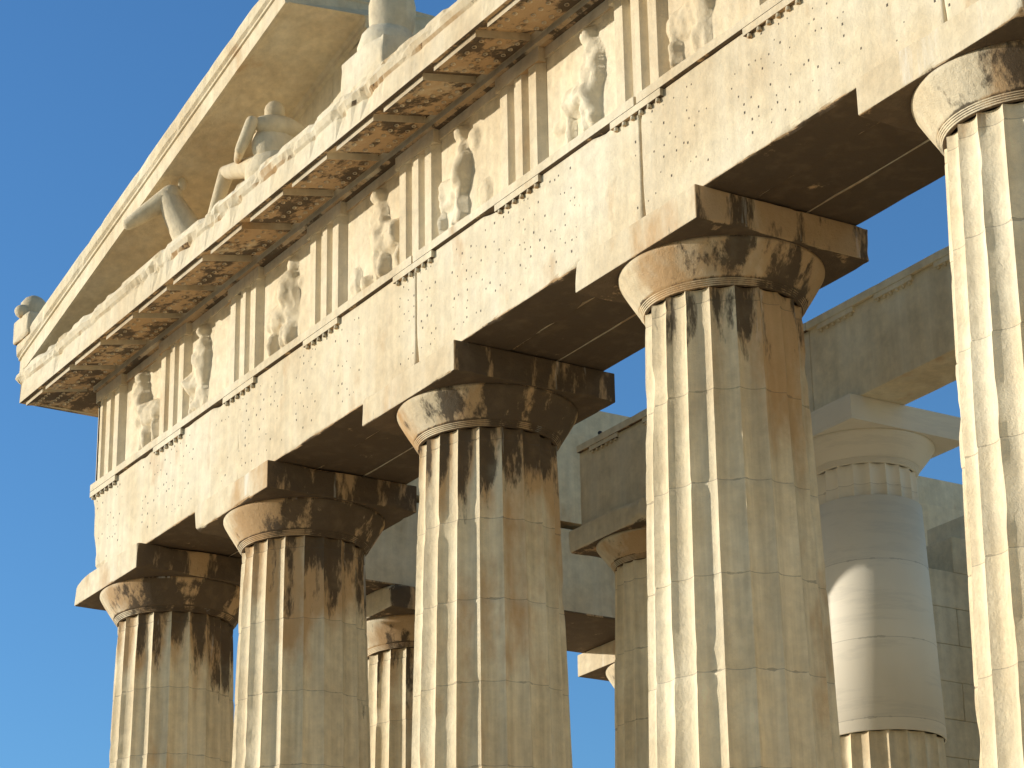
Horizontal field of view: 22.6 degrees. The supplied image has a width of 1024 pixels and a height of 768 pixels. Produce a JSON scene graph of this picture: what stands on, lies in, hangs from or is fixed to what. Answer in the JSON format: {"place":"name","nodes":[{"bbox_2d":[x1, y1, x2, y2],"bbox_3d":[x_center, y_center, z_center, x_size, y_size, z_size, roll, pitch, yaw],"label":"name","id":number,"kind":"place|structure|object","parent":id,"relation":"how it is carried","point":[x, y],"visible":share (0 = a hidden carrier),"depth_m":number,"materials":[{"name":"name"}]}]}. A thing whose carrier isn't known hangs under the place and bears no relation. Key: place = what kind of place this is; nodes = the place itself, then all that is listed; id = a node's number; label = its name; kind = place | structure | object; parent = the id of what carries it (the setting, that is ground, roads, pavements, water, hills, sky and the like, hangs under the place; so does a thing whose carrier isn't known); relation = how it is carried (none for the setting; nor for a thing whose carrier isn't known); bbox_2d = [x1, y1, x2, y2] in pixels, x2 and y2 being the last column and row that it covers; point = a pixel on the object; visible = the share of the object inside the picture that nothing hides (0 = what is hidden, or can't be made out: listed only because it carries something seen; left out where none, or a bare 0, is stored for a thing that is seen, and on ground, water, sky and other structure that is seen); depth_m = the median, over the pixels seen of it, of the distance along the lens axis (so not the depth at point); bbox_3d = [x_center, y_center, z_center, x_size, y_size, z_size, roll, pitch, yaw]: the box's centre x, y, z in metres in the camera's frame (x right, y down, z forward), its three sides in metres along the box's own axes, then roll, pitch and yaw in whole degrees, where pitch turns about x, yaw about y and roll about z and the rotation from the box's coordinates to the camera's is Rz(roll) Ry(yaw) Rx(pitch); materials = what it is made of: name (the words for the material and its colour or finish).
{"place":"outdoors","nodes":[
{"label":"outdoors","id":0,"kind":"place"},
{"bbox_2d":[297,23,421,127],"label":"tympanum wall","id":1,"kind":"structure","parent":0,"point":[328,95],"depth_m":31.20,"materials":[{"name":"beige stone"}]},
{"bbox_2d":[0,0,962,767],"label":"sky","id":2,"kind":"structure","parent":0,"point":[89,89],"materials":[{"name":"blue"}]},
{"label":"ground","id":3,"kind":"structure","parent":0,"visible":0},
{"bbox_3d":[32.005,14.368,35.314,72.300,1.560,33.715,12,-24,-30],"label":"stepped temple platform","id":4,"kind":"object","parent":3,"relation":"on","visible":0},
{"bbox_2d":[109,611,233,767],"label":"column shaft","id":5,"kind":"object","parent":4,"relation":"on","point":[173,705],"visible":0.99,"depth_m":32.96,"materials":[{"name":"stone"}]},
{"bbox_2d":[74,543,241,629],"bbox_3d":[-4.446,2.862,33.992,2.064,0.734,2.064,12,-24,-30],"label":"column capital","id":6,"kind":"object","parent":5,"relation":"on","point":[136,579],"visible":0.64,"depth_m":33.20,"materials":[{"name":"stone"}]},
{"bbox_2d":[232,536,370,767],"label":"column shaft","id":7,"kind":"object","parent":4,"relation":"on","point":[301,693],"visible":1,"depth_m":29.90,"materials":[{"name":"stone"}]},
{"bbox_2d":[195,460,416,556],"bbox_3d":[-2.515,1.708,31.067,2.004,0.734,2.004,12,-24,-30],"label":"column capital","id":8,"kind":"object","parent":7,"relation":"on","point":[266,500],"visible":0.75,"depth_m":30.36,"materials":[{"name":"stone"}]},
{"bbox_2d":[90,0,978,567],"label":"architrave","id":9,"kind":"object","parent":8,"relation":"on","point":[766,114],"visible":0.73,"depth_m":25.63,"materials":[{"name":"stone"}]},
{"bbox_2d":[90,0,800,499],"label":"regulae","id":10,"kind":"object","parent":9,"relation":"attached to","point":[758,24],"visible":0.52,"depth_m":26.28,"materials":[{"name":"stone"}]},
{"bbox_2d":[126,0,963,545],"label":"frieze backing","id":11,"kind":"object","parent":9,"relation":"on","point":[570,486],"visible":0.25,"depth_m":32.90,"materials":[{"name":"stone"}]},
{"bbox_2d":[95,0,766,480],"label":"triglyphs","id":12,"kind":"object","parent":11,"relation":"on","point":[641,48],"visible":0.39,"depth_m":28.22,"materials":[{"name":"stone"}]},
{"bbox_2d":[15,0,604,402],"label":"cornice","id":13,"kind":"structure","parent":12,"relation":"on","point":[409,61],"depth_m":29.31,"materials":[{"name":"stone"}]},
{"bbox_2d":[122,177,198,239],"bbox_3d":[-3.865,-2.005,32.177,2.084,1.459,0.743,-13,-24,28],"label":"helios horses statue","id":14,"kind":"object","parent":13,"relation":"on","point":[170,205],"visible":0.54,"depth_m":32.36,"materials":[{"name":"beige stone"}]},
{"bbox_2d":[16,0,434,369],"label":"pediment","id":15,"kind":"structure","parent":13,"relation":"on","point":[290,55],"depth_m":31.87,"materials":[{"name":"stone"}]},
{"bbox_2d":[13,295,45,345],"bbox_3d":[-6.680,-0.907,35.928,0.616,0.696,0.552,12,-24,-30],"label":"corner sculpture","id":16,"kind":"object","parent":15,"relation":"attached to","point":[27,310],"visible":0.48,"depth_m":35.78,"materials":[{"name":"stone"}]},
{"bbox_2d":[208,101,304,212],"bbox_3d":[-3.208,-2.596,31.360,0.888,1.297,1.989,12,-24,-30],"label":"dionysos statue","id":17,"kind":"object","parent":13,"relation":"on","point":[275,128],"visible":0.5,"depth_m":30.72,"materials":[{"name":"stone"}]},
{"bbox_2d":[26,0,580,405],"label":"mutules","id":18,"kind":"object","parent":13,"relation":"attached to","point":[486,52],"visible":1,"depth_m":29.35,"materials":[{"name":"stone"}]},
{"bbox_2d":[341,0,415,95],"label":"statue fragment","id":19,"kind":"object","parent":13,"relation":"on","point":[388,32],"visible":0.28,"depth_m":28.71,"materials":[{"name":"stone"}]},
{"bbox_2d":[125,0,749,459],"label":"metopes","id":20,"kind":"object","parent":12,"relation":"attached to","point":[581,96],"visible":0.91,"depth_m":27.51,"materials":[{"name":"stone"}]},
{"bbox_2d":[17,378,963,510],"bbox_3d":[10.733,3.115,44.464,39.810,0.485,2.645,12,-24,-30],"label":"geison","id":21,"kind":"object","parent":12,"relation":"on","point":[940,493],"visible":0.07,"depth_m":37.67,"materials":[{"name":"stone"}]},
{"bbox_2d":[368,647,413,767],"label":"column shaft","id":22,"kind":"object","parent":4,"relation":"on","point":[390,682],"visible":0.37,"depth_m":34.84,"materials":[{"name":"stone"}]},
{"bbox_2d":[366,585,415,658],"bbox_3d":[-1.302,3.507,35.812,2.004,0.734,2.005,12,-24,-30],"label":"column capital","id":23,"kind":"object","parent":22,"relation":"on","point":[390,612],"visible":0.27,"depth_m":34.95,"materials":[{"name":"stone"}]},
{"bbox_2d":[365,503,614,652],"bbox_3d":[12.113,5.302,43.991,37.156,1.351,1.822,12,-24,-30],"label":"architrave","id":24,"kind":"object","parent":23,"relation":"on","point":[588,593],"visible":0.04,"depth_m":36.42,"materials":[{"name":"stone"}]},
{"bbox_2d":[411,427,572,767],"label":"column shaft","id":25,"kind":"object","parent":4,"relation":"on","point":[490,683],"visible":1,"depth_m":26.31,"materials":[{"name":"stone"}]},
{"bbox_2d":[362,340,614,454],"bbox_3d":[-0.268,0.364,27.662,2.002,0.734,2.003,12,-24,-30],"label":"column capital","id":26,"kind":"object","parent":25,"relation":"on","point":[452,386],"visible":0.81,"depth_m":26.96,"materials":[{"name":"stone"}]},
{"bbox_2d":[645,285,841,767],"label":"column shaft","id":27,"kind":"object","parent":4,"relation":"on","point":[740,666],"visible":1,"depth_m":22.71,"materials":[{"name":"stone"}]},
{"bbox_2d":[575,184,868,324],"bbox_3d":[1.980,-0.979,24.257,2.002,0.733,2.002,12,-24,-30],"label":"column capital","id":28,"kind":"object","parent":27,"relation":"on","point":[695,237],"visible":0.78,"depth_m":23.56,"materials":[{"name":"stone"}]},
{"bbox_2d":[944,102,1023,767],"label":"column shaft","id":29,"kind":"object","parent":4,"relation":"on","point":[984,163],"visible":1,"depth_m":19.53,"materials":[{"name":"stone"}]},
{"bbox_2d":[856,0,1023,155],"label":"column capital","id":30,"kind":"object","parent":29,"relation":"on","point":[937,85],"visible":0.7,"depth_m":20.34,"materials":[{"name":"stone"}]},
{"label":"sekos steps","id":31,"kind":"object","parent":4,"relation":"on","visible":0},
{"bbox_2d":[615,558,648,767],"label":"column shaft","id":32,"kind":"object","parent":31,"relation":"on","point":[631,690],"visible":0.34,"depth_m":32.52,"materials":[{"name":"beige stone"}]},
{"bbox_2d":[569,497,646,572],"bbox_3d":[1.933,2.127,33.472,1.723,0.634,1.724,12,-24,-30],"label":"column capital","id":33,"kind":"object","parent":32,"relation":"on","point":[615,539],"visible":0.41,"depth_m":32.99,"materials":[{"name":"beige stone"}]},
{"bbox_2d":[840,729,946,767],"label":"column shaft","id":34,"kind":"object","parent":31,"relation":"on","point":[888,748],"visible":0.85,"depth_m":28.29,"materials":[{"name":"beige stone"}]},
{"bbox_2d":[817,462,946,743],"bbox_3d":[4.155,2.580,29.474,1.430,3.150,1.430,12,-24,-30],"label":"drum","id":35,"kind":"object","parent":34,"relation":"on","point":[884,646],"visible":0.8,"depth_m":28.92,"materials":[{"name":"white stone"}]},
{"bbox_2d":[811,393,960,477],"bbox_3d":[4.126,0.817,30.150,1.720,0.632,1.720,12,-24,-30],"label":"column capital","id":36,"kind":"object","parent":35,"relation":"on","point":[849,429],"visible":0.57,"depth_m":29.49,"materials":[{"name":"white stone"}]},
{"bbox_2d":[926,515,979,767],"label":"cella walls","id":37,"kind":"structure","parent":31,"relation":"on","point":[947,558],"depth_m":34.78,"materials":[{"name":"stone"}]},
{"bbox_3d":[6.400,4.210,25.022,1.634,9.450,1.634,12,-24,-30],"label":"pronaos column","id":38,"kind":"object","parent":31,"relation":"on","visible":0},
{"bbox_2d":[806,246,956,410],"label":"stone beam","id":39,"kind":"structure","parent":38,"relation":"on","point":[891,339],"depth_m":29.02,"materials":[{"name":"stone"}]},
{"bbox_2d":[577,323,813,525],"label":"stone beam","id":40,"kind":"structure","parent":39,"relation":"attached to","point":[612,468],"depth_m":33.40,"materials":[{"name":"stone"}]},
{"bbox_3d":[2.441,9.125,36.062,1.898,9.700,1.897,12,-24,-30],"label":"column shaft","id":41,"kind":"object","parent":4,"relation":"on","visible":0},
{"bbox_2d":[578,640,614,688],"bbox_3d":[2.358,4.258,37.932,2.004,0.734,2.002,12,-24,-30],"label":"column capital","id":42,"kind":"object","parent":41,"relation":"on","point":[597,663],"visible":0.11,"depth_m":37.90,"materials":[{"name":"stone"}]}
]}

